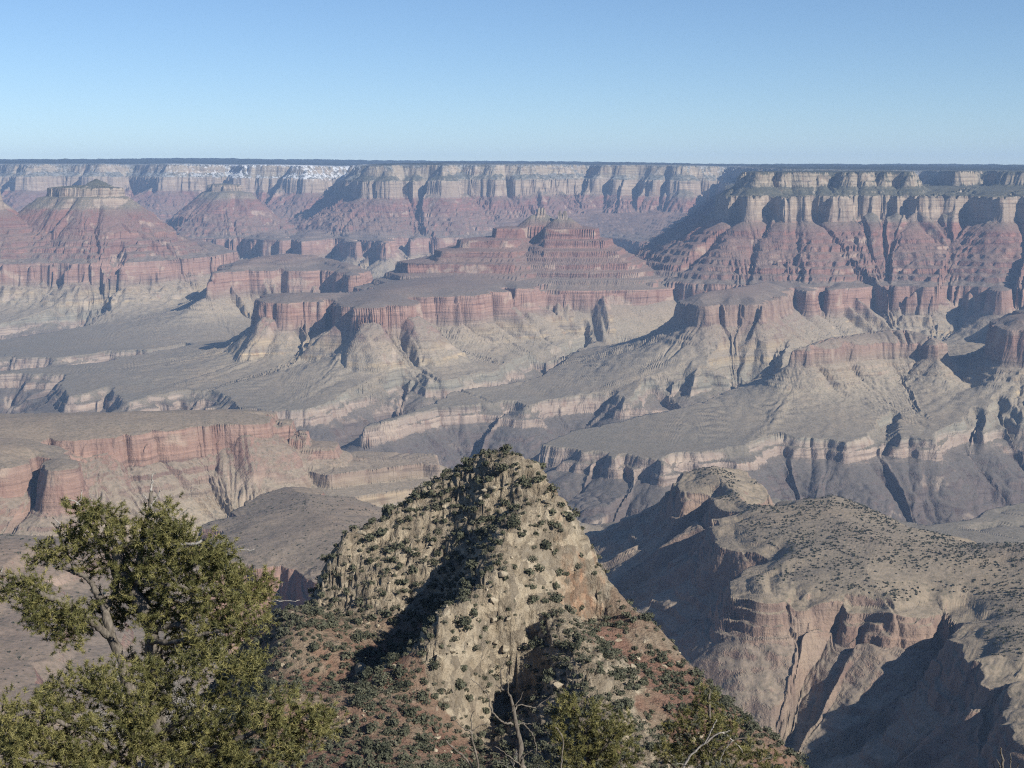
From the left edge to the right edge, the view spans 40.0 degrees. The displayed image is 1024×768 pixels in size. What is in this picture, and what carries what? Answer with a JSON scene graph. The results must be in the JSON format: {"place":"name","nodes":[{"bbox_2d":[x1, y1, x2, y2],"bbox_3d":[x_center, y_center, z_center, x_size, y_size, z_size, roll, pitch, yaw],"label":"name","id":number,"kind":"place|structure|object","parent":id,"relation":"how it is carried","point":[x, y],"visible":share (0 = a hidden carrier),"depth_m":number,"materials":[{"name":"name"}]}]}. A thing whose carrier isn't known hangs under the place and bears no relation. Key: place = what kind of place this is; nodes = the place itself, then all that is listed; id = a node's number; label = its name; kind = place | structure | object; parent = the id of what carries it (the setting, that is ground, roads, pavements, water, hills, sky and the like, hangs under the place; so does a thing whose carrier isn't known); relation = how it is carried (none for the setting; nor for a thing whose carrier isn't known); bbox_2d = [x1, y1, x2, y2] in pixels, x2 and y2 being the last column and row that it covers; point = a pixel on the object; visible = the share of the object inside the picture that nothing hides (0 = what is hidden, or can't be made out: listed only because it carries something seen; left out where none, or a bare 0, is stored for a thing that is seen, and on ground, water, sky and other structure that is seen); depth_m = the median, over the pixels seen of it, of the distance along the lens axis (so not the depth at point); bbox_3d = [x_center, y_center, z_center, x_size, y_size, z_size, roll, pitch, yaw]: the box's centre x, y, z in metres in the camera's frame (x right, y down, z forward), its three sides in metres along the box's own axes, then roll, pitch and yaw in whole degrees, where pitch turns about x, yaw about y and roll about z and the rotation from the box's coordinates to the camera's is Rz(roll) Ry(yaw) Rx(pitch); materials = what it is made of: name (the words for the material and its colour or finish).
{"place":"outdoors","nodes":[
{"label":"outdoors","id":0,"kind":"place"},
{"bbox_2d":[0,179,239,323],"bbox_3d":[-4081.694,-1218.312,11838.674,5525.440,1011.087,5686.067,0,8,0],"label":"layered butte","id":1,"kind":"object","parent":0,"point":[55,242],"visible":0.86,"depth_m":10510.65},
{"bbox_2d":[0,253,372,355],"bbox_3d":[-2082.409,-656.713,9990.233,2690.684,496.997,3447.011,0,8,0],"label":"red wall butte","id":2,"kind":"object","parent":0,"point":[220,306],"depth_m":9482.21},
{"bbox_2d":[0,487,383,767],"bbox_3d":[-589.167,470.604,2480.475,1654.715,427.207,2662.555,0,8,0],"label":"spur","id":3,"kind":"structure","parent":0,"point":[272,529],"depth_m":2532.14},
{"bbox_2d":[0,492,376,754],"bbox_3d":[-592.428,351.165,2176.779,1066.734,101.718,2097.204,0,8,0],"label":"spur scrub","id":4,"kind":"object","parent":3,"relation":"on","point":[169,573],"visible":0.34,"depth_m":2628.70,"materials":[{"name":"green plant"}]},
{"bbox_2d":[165,183,297,259],"bbox_3d":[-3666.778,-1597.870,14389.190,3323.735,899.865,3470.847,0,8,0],"label":"capped butte","id":5,"kind":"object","parent":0,"point":[241,222],"visible":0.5,"depth_m":13919.28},
{"bbox_2d":[0,409,602,545],"bbox_3d":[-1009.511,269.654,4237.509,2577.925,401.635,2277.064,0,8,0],"label":"red long wall","id":6,"kind":"structure","parent":0,"point":[216,464],"depth_m":4023.29,"materials":[{"name":"stone"}]},
{"bbox_2d":[138,451,801,767],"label":"rocky ridge","id":7,"kind":"structure","parent":0,"point":[584,585],"depth_m":400.40,"materials":[{"name":"stone"}]},
{"bbox_2d":[0,473,298,767],"bbox_3d":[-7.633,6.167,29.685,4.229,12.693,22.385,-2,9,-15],"label":"pinyon pine","id":8,"kind":"object","parent":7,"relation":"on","point":[208,557],"visible":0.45,"depth_m":19.44,"materials":[{"name":"green plant"}]},
{"bbox_2d":[0,641,350,767],"bbox_3d":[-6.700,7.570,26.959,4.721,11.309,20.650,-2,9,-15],"label":"pinyon pine","id":9,"kind":"object","parent":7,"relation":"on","point":[130,722],"visible":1,"depth_m":17.58,"materials":[{"name":"green plant"}]},
{"bbox_2d":[242,736,260,745],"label":"juniper bush","id":10,"kind":"object","parent":7,"relation":"on","point":[255,741],"visible":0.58,"depth_m":333.24,"materials":[{"name":"green plant"}]},
{"bbox_2d":[261,679,280,688],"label":"juniper bush","id":11,"kind":"object","parent":7,"relation":"on","point":[268,684],"visible":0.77,"depth_m":357.94,"materials":[{"name":"green plant"}]},
{"bbox_2d":[296,620,312,628],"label":"juniper bush","id":12,"kind":"object","parent":7,"relation":"on","point":[302,623],"visible":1,"depth_m":403.90,"materials":[{"name":"green plant"}]},
{"bbox_2d":[307,640,320,650],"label":"juniper bush","id":13,"kind":"object","parent":7,"relation":"on","point":[315,645],"visible":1,"depth_m":396.19,"materials":[{"name":"green plant"}]},
{"bbox_2d":[305,605,323,616],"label":"juniper bush","id":14,"kind":"object","parent":7,"relation":"on","point":[315,610],"visible":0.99,"depth_m":415.31,"materials":[{"name":"green plant"}]},
{"bbox_2d":[326,617,338,628],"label":"juniper bush","id":15,"kind":"object","parent":7,"relation":"on","point":[335,624],"visible":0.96,"depth_m":413.87,"materials":[{"name":"green plant"}]},
{"bbox_2d":[340,723,361,736],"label":"juniper bush","id":16,"kind":"object","parent":7,"relation":"on","point":[348,732],"visible":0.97,"depth_m":338.24,"materials":[{"name":"green plant"}]},
{"bbox_2d":[344,757,365,767],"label":"juniper bush","id":17,"kind":"object","parent":7,"relation":"on","point":[353,764],"visible":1,"depth_m":317.20,"materials":[{"name":"green plant"}]},
{"bbox_2d":[350,680,364,691],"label":"juniper bush","id":18,"kind":"object","parent":7,"relation":"on","point":[354,686],"visible":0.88,"depth_m":358.34,"materials":[{"name":"green plant"}]},
{"bbox_2d":[352,631,367,640],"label":"juniper bush","id":19,"kind":"object","parent":7,"relation":"on","point":[360,635],"visible":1,"depth_m":411.82,"materials":[{"name":"green plant"}]},
{"bbox_2d":[348,691,372,707],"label":"juniper bush","id":20,"kind":"object","parent":7,"relation":"on","point":[358,699],"visible":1,"depth_m":348.13,"materials":[{"name":"green plant"}]},
{"bbox_2d":[355,662,365,674],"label":"limestone boulder","id":21,"kind":"object","parent":7,"relation":"on","point":[359,666],"visible":0.62,"depth_m":392.07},
{"bbox_2d":[358,666,372,680],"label":"juniper bush","id":22,"kind":"object","parent":7,"relation":"on","point":[365,675],"visible":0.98,"depth_m":366.31,"materials":[{"name":"green plant"}]},
{"bbox_2d":[359,736,373,746],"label":"juniper bush","id":23,"kind":"object","parent":7,"relation":"on","point":[365,741],"visible":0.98,"depth_m":332.51,"materials":[{"name":"green plant"}]},
{"bbox_2d":[364,721,378,733],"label":"juniper bush","id":24,"kind":"object","parent":7,"relation":"on","point":[370,727],"visible":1,"depth_m":338.62,"materials":[{"name":"green plant"}]},
{"bbox_2d":[364,656,380,666],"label":"juniper bush","id":25,"kind":"object","parent":7,"relation":"on","point":[373,661],"visible":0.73,"depth_m":395.20,"materials":[{"name":"green plant"}]},
{"bbox_2d":[370,738,390,753],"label":"juniper bush","id":26,"kind":"object","parent":7,"relation":"on","point":[375,747],"visible":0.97,"depth_m":329.46,"materials":[{"name":"green plant"}]},
{"bbox_2d":[371,672,391,686],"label":"juniper bush","id":27,"kind":"object","parent":7,"relation":"on","point":[381,680],"visible":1,"depth_m":360.61,"materials":[{"name":"green plant"}]},
{"bbox_2d":[379,743,393,757],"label":"juniper bush","id":28,"kind":"object","parent":7,"relation":"on","point":[389,751],"visible":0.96,"depth_m":327.59,"materials":[{"name":"green plant"}]},
{"bbox_2d":[386,639,397,650],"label":"juniper bush","id":29,"kind":"object","parent":7,"relation":"on","point":[392,645],"visible":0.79,"depth_m":409.70,"materials":[{"name":"green plant"}]},
{"bbox_2d":[386,713,398,727],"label":"juniper bush","id":30,"kind":"object","parent":7,"relation":"on","point":[392,722],"visible":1,"depth_m":341.96,"materials":[{"name":"green plant"}]},
{"bbox_2d":[386,739,398,747],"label":"grey shrub","id":31,"kind":"object","parent":7,"relation":"on","point":[393,742],"visible":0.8,"depth_m":333.38,"materials":[{"name":"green plant"}]},
{"bbox_2d":[385,652,400,662],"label":"juniper bush","id":32,"kind":"object","parent":7,"relation":"on","point":[391,656],"visible":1,"depth_m":370.14,"materials":[{"name":"green plant"}]},
{"bbox_2d":[393,666,412,678],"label":"juniper bush","id":33,"kind":"object","parent":7,"relation":"on","point":[398,671],"visible":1,"depth_m":363.38,"materials":[{"name":"green plant"}]},
{"bbox_2d":[396,677,411,691],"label":"juniper bush","id":34,"kind":"object","parent":7,"relation":"on","point":[407,683],"visible":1,"depth_m":360.32,"materials":[{"name":"green plant"}]},
{"bbox_2d":[397,724,410,736],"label":"juniper bush","id":35,"kind":"object","parent":7,"relation":"on","point":[405,729],"visible":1,"depth_m":339.23,"materials":[{"name":"green plant"}]},
{"bbox_2d":[401,703,415,718],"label":"juniper bush","id":36,"kind":"object","parent":7,"relation":"on","point":[409,712],"visible":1,"depth_m":346.46,"materials":[{"name":"green plant"}]},
{"bbox_2d":[415,613,427,622],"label":"juniper bush","id":37,"kind":"object","parent":7,"relation":"on","point":[418,617],"visible":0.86,"depth_m":415.54,"materials":[{"name":"green plant"}]},
{"bbox_2d":[412,690,431,704],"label":"juniper bush","id":38,"kind":"object","parent":7,"relation":"on","point":[423,695],"visible":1,"depth_m":357.96,"materials":[{"name":"green plant"}]},
{"bbox_2d":[416,712,433,726],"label":"juniper bush","id":39,"kind":"object","parent":7,"relation":"on","point":[424,718],"visible":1,"depth_m":347.62,"materials":[{"name":"green plant"}]},
{"bbox_2d":[415,732,434,743],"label":"juniper bush","id":40,"kind":"object","parent":7,"relation":"on","point":[424,738],"visible":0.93,"depth_m":339.45,"materials":[{"name":"green plant"}]},
{"bbox_2d":[414,741,435,753],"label":"juniper bush","id":41,"kind":"object","parent":7,"relation":"on","point":[426,747],"visible":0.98,"depth_m":336.15,"materials":[{"name":"green plant"}]},
{"bbox_2d":[420,598,434,607],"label":"juniper bush","id":42,"kind":"object","parent":7,"relation":"on","point":[425,601],"visible":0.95,"depth_m":424.11,"materials":[{"name":"green plant"}]},
{"bbox_2d":[422,760,436,767],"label":"juniper bush","id":43,"kind":"object","parent":7,"relation":"on","point":[428,765],"visible":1,"depth_m":321.86,"materials":[{"name":"green plant"}]},
{"bbox_2d":[428,659,440,669],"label":"juniper bush","id":44,"kind":"object","parent":7,"relation":"on","point":[433,663],"visible":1,"depth_m":365.11,"materials":[{"name":"green plant"}]},
{"bbox_2d":[431,502,441,510],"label":"grey shrub","id":45,"kind":"object","parent":7,"relation":"on","point":[436,505],"visible":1,"depth_m":445.51,"materials":[{"name":"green plant"}]},
{"bbox_2d":[455,678,466,689],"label":"juniper bush","id":46,"kind":"object","parent":7,"relation":"on","point":[459,682],"visible":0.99,"depth_m":366.75,"materials":[{"name":"green plant"}]},
{"bbox_2d":[455,531,466,541],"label":"juniper bush","id":47,"kind":"object","parent":7,"relation":"on","point":[461,535],"visible":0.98,"depth_m":433.65,"materials":[{"name":"green plant"}]},
{"bbox_2d":[455,614,473,630],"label":"juniper bush","id":48,"kind":"object","parent":7,"relation":"on","point":[464,621],"visible":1,"depth_m":375.88,"materials":[{"name":"green plant"}]},
{"bbox_2d":[459,587,470,596],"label":"juniper bush","id":49,"kind":"object","parent":7,"relation":"on","point":[465,592],"visible":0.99,"depth_m":394.12,"materials":[{"name":"green plant"}]},
{"bbox_2d":[446,711,486,767],"bbox_3d":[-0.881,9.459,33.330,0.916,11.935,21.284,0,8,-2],"label":"dead tree","id":50,"kind":"object","parent":7,"relation":"on","point":[465,758],"visible":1,"depth_m":22.08,"materials":[{"name":"wood"}]},
{"bbox_2d":[466,560,478,569],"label":"juniper bush","id":51,"kind":"object","parent":7,"relation":"on","point":[471,564],"visible":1,"depth_m":408.92,"materials":[{"name":"green plant"}]},
{"bbox_2d":[471,735,483,750],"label":"juniper bush","id":52,"kind":"object","parent":7,"relation":"on","point":[479,741],"visible":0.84,"depth_m":359.18,"materials":[{"name":"green plant"}]},
{"bbox_2d":[200,450,796,767],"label":"grey scrub","id":53,"kind":"object","parent":7,"relation":"on","point":[408,648],"visible":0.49,"depth_m":395.42,"materials":[{"name":"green plant"}]},
{"bbox_2d":[495,724,506,734],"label":"juniper bush","id":54,"kind":"object","parent":7,"relation":"on","point":[499,730],"visible":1,"depth_m":363.21,"materials":[{"name":"green plant"}]},
{"bbox_2d":[494,714,508,726],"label":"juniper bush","id":55,"kind":"object","parent":7,"relation":"on","point":[501,717],"visible":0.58,"depth_m":373.33,"materials":[{"name":"green plant"}]},
{"bbox_2d":[491,755,512,767],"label":"juniper bush","id":56,"kind":"object","parent":7,"relation":"on","point":[503,761],"visible":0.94,"depth_m":340.66,"materials":[{"name":"green plant"}]},
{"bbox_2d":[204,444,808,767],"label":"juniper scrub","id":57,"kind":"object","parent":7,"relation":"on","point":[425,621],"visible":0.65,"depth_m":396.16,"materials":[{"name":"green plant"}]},
{"bbox_2d":[498,739,514,752],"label":"juniper bush","id":58,"kind":"object","parent":7,"relation":"on","point":[505,746],"visible":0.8,"depth_m":352.88,"materials":[{"name":"green plant"}]},
{"bbox_2d":[501,690,514,702],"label":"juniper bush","id":59,"kind":"object","parent":7,"relation":"on","point":[507,697],"visible":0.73,"depth_m":387.82,"materials":[{"name":"green plant"}]},
{"bbox_2d":[506,516,520,527],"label":"juniper bush","id":60,"kind":"object","parent":7,"relation":"on","point":[512,522],"visible":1,"depth_m":418.20,"materials":[{"name":"green plant"}]},
{"bbox_2d":[471,660,563,767],"bbox_3d":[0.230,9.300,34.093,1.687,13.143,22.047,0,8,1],"label":"dead tree","id":61,"kind":"object","parent":7,"relation":"on","point":[520,759],"visible":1,"depth_m":22.56,"materials":[{"name":"wood"}]},
{"bbox_2d":[511,751,527,766],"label":"juniper bush","id":62,"kind":"object","parent":7,"relation":"on","point":[525,759],"visible":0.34,"depth_m":340.47,"materials":[{"name":"green plant"}]},
{"bbox_2d":[525,762,537,767],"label":"juniper bush","id":63,"kind":"object","parent":7,"relation":"on","point":[531,765],"visible":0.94,"depth_m":329.08,"materials":[{"name":"green plant"}]},
{"bbox_2d":[528,753,543,762],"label":"juniper bush","id":64,"kind":"object","parent":7,"relation":"on","point":[535,758],"visible":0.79,"depth_m":333.45,"materials":[{"name":"green plant"}]},
{"bbox_2d":[528,636,546,648],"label":"juniper bush","id":65,"kind":"object","parent":7,"relation":"on","point":[535,640],"visible":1,"depth_m":389.98,"materials":[{"name":"green plant"}]},
{"bbox_2d":[529,727,549,739],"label":"juniper bush","id":66,"kind":"object","parent":7,"relation":"on","point":[540,733],"visible":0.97,"depth_m":347.54,"materials":[{"name":"green plant"}]},
{"bbox_2d":[531,739,550,752],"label":"juniper bush","id":67,"kind":"object","parent":7,"relation":"on","point":[542,745],"visible":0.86,"depth_m":342.55,"materials":[{"name":"green plant"}]},
{"bbox_2d":[540,539,550,549],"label":"juniper bush","id":68,"kind":"object","parent":7,"relation":"on","point":[545,545],"visible":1,"depth_m":418.76,"materials":[{"name":"green plant"}]},
{"bbox_2d":[542,667,554,679],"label":"juniper bush","id":69,"kind":"object","parent":7,"relation":"on","point":[548,673],"visible":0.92,"depth_m":372.29,"materials":[{"name":"green plant"}]},
{"bbox_2d":[545,744,560,753],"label":"juniper bush","id":70,"kind":"object","parent":7,"relation":"on","point":[548,747],"visible":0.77,"depth_m":336.40,"materials":[{"name":"green plant"}]},
{"bbox_2d":[549,591,563,602],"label":"juniper bush","id":71,"kind":"object","parent":7,"relation":"on","point":[557,598],"visible":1,"depth_m":406.76,"materials":[{"name":"green plant"}]},
{"bbox_2d":[553,639,565,649],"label":"juniper bush","id":72,"kind":"object","parent":7,"relation":"on","point":[561,644],"visible":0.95,"depth_m":382.74,"materials":[{"name":"green plant"}]},
{"bbox_2d":[564,604,576,613],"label":"grey shrub","id":73,"kind":"object","parent":7,"relation":"on","point":[569,608],"visible":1,"depth_m":404.99,"materials":[{"name":"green plant"}]},
{"bbox_2d":[563,639,580,650],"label":"juniper bush","id":74,"kind":"object","parent":7,"relation":"on","point":[575,644],"visible":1,"depth_m":379.91,"materials":[{"name":"green plant"}]},
{"bbox_2d":[544,684,645,767],"bbox_3d":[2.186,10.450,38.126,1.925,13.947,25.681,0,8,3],"label":"pinyon pine","id":75,"kind":"object","parent":7,"relation":"on","point":[584,746],"visible":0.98,"depth_m":25.09,"materials":[{"name":"green plant"}]},
{"bbox_2d":[596,641,612,649],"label":"juniper bush","id":76,"kind":"object","parent":7,"relation":"on","point":[603,645],"visible":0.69,"depth_m":393.43,"materials":[{"name":"green plant"}]},
{"bbox_2d":[597,648,612,658],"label":"juniper bush","id":77,"kind":"object","parent":7,"relation":"on","point":[605,652],"visible":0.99,"depth_m":382.50,"materials":[{"name":"green plant"}]},
{"bbox_2d":[612,666,629,681],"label":"juniper bush","id":78,"kind":"object","parent":7,"relation":"on","point":[621,673],"visible":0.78,"depth_m":373.49,"materials":[{"name":"green plant"}]},
{"bbox_2d":[618,697,634,709],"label":"juniper bush","id":79,"kind":"object","parent":7,"relation":"on","point":[627,702],"visible":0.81,"depth_m":358.62,"materials":[{"name":"green plant"}]},
{"bbox_2d":[634,661,647,668],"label":"juniper bush","id":80,"kind":"object","parent":7,"relation":"on","point":[644,666],"visible":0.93,"depth_m":392.01,"materials":[{"name":"green plant"}]},
{"bbox_2d":[638,610,654,620],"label":"juniper bush","id":81,"kind":"object","parent":7,"relation":"on","point":[647,616],"visible":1,"depth_m":415.95,"materials":[{"name":"green plant"}]},
{"bbox_2d":[643,739,661,751],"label":"juniper bush","id":82,"kind":"object","parent":7,"relation":"on","point":[649,745],"visible":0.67,"depth_m":328.07,"materials":[{"name":"green plant"}]},
{"bbox_2d":[652,652,668,663],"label":"juniper bush","id":83,"kind":"object","parent":7,"relation":"on","point":[665,658],"visible":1,"depth_m":401.34,"materials":[{"name":"green plant"}]},
{"bbox_2d":[667,674,684,682],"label":"juniper bush","id":84,"kind":"object","parent":7,"relation":"on","point":[677,679],"visible":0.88,"depth_m":390.62,"materials":[{"name":"green plant"}]},
{"bbox_2d":[678,701,691,711],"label":"juniper bush","id":85,"kind":"object","parent":7,"relation":"on","point":[682,705],"visible":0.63,"depth_m":374.24,"materials":[{"name":"green plant"}]},
{"bbox_2d":[688,679,702,688],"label":"juniper bush","id":86,"kind":"object","parent":7,"relation":"on","point":[695,683],"visible":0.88,"depth_m":393.38,"materials":[{"name":"green plant"}]},
{"bbox_2d":[707,757,720,767],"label":"juniper bush","id":87,"kind":"object","parent":7,"relation":"on","point":[716,765],"visible":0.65,"depth_m":349.02,"materials":[{"name":"green plant"}]},
{"bbox_2d":[649,682,782,767],"bbox_3d":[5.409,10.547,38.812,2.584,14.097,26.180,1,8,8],"label":"pinyon pine","id":88,"kind":"object","parent":7,"relation":"on","point":[719,722],"visible":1,"depth_m":25.64,"materials":[{"name":"green plant"}]},
{"bbox_2d":[715,696,730,707],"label":"juniper bush","id":89,"kind":"object","parent":7,"relation":"on","point":[723,701],"visible":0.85,"depth_m":380.82,"materials":[{"name":"green plant"}]},
{"bbox_2d":[737,717,758,732],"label":"juniper bush","id":90,"kind":"object","parent":7,"relation":"on","point":[747,725],"visible":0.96,"depth_m":370.28,"materials":[{"name":"green plant"}]},
{"bbox_2d":[993,747,1018,767],"bbox_3d":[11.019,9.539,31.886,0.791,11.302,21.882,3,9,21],"label":"dead tree","id":91,"kind":"object","parent":7,"relation":"on","point":[1002,764],"visible":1,"depth_m":21.04,"materials":[{"name":"wood"}]},
{"bbox_2d":[288,207,695,278],"bbox_3d":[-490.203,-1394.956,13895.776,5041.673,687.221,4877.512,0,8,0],"label":"wall","id":92,"kind":"structure","parent":0,"point":[377,255],"depth_m":13544.17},
{"bbox_2d":[0,207,1017,432],"bbox_3d":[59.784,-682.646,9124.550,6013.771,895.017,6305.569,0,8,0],"label":"twin pinnacle butte","id":93,"kind":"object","parent":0,"point":[540,280],"visible":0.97,"depth_m":8050.10,"materials":[{"name":"stone"}]},
{"bbox_2d":[0,239,1023,525],"bbox_3d":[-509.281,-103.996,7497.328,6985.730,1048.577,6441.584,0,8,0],"label":"gorge","id":94,"kind":"structure","parent":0,"point":[970,465],"depth_m":6350.32,"materials":[{"name":"stone"}]},
{"bbox_2d":[0,158,1023,255],"bbox_3d":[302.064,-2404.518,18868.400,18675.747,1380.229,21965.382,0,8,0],"label":"plateau","id":95,"kind":"structure","parent":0,"point":[444,204],"depth_m":15179.65,"materials":[{"name":"stone"}]},
{"bbox_2d":[0,353,1023,539],"bbox_3d":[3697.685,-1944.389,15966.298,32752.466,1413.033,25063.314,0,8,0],"label":"tonto platform","id":96,"kind":"structure","parent":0,"point":[1007,520],"depth_m":4469.27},
{"bbox_2d":[0,0,1023,164],"label":"sky","id":97,"kind":"structure","parent":0,"point":[659,81],"materials":[{"name":"blue"}]},
{"bbox_2d":[528,282,846,400],"bbox_3d":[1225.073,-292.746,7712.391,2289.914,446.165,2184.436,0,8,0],"label":"tan fin","id":98,"kind":"object","parent":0,"point":[695,328],"visible":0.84,"depth_m":7437.57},
{"bbox_2d":[543,330,972,460],"bbox_3d":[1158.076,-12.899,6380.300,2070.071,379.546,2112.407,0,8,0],"label":"orange fin","id":99,"kind":"object","parent":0,"point":[854,387],"visible":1,"depth_m":6192.37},
{"bbox_2d":[584,467,1023,767],"bbox_3d":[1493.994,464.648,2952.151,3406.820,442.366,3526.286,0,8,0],"label":"shrubby mesa","id":100,"kind":"structure","parent":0,"point":[845,677],"depth_m":2392.48,"materials":[{"name":"stone"}]},
{"bbox_2d":[689,466,1023,660],"bbox_3d":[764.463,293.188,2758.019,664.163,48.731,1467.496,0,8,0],"label":"mesa scrub","id":101,"kind":"object","parent":100,"relation":"on","point":[883,528],"visible":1,"depth_m":2682.54,"materials":[{"name":"green plant"}]},
{"bbox_2d":[634,170,1023,337],"bbox_3d":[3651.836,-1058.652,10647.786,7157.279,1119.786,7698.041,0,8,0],"label":"flat topped mesa","id":102,"kind":"structure","parent":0,"point":[914,237],"depth_m":9120.69,"materials":[{"name":"stone"}]},
{"bbox_2d":[920,307,1023,430],"bbox_3d":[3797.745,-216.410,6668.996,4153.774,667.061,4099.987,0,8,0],"label":"spur","id":103,"kind":"structure","parent":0,"point":[995,364],"depth_m":6329.06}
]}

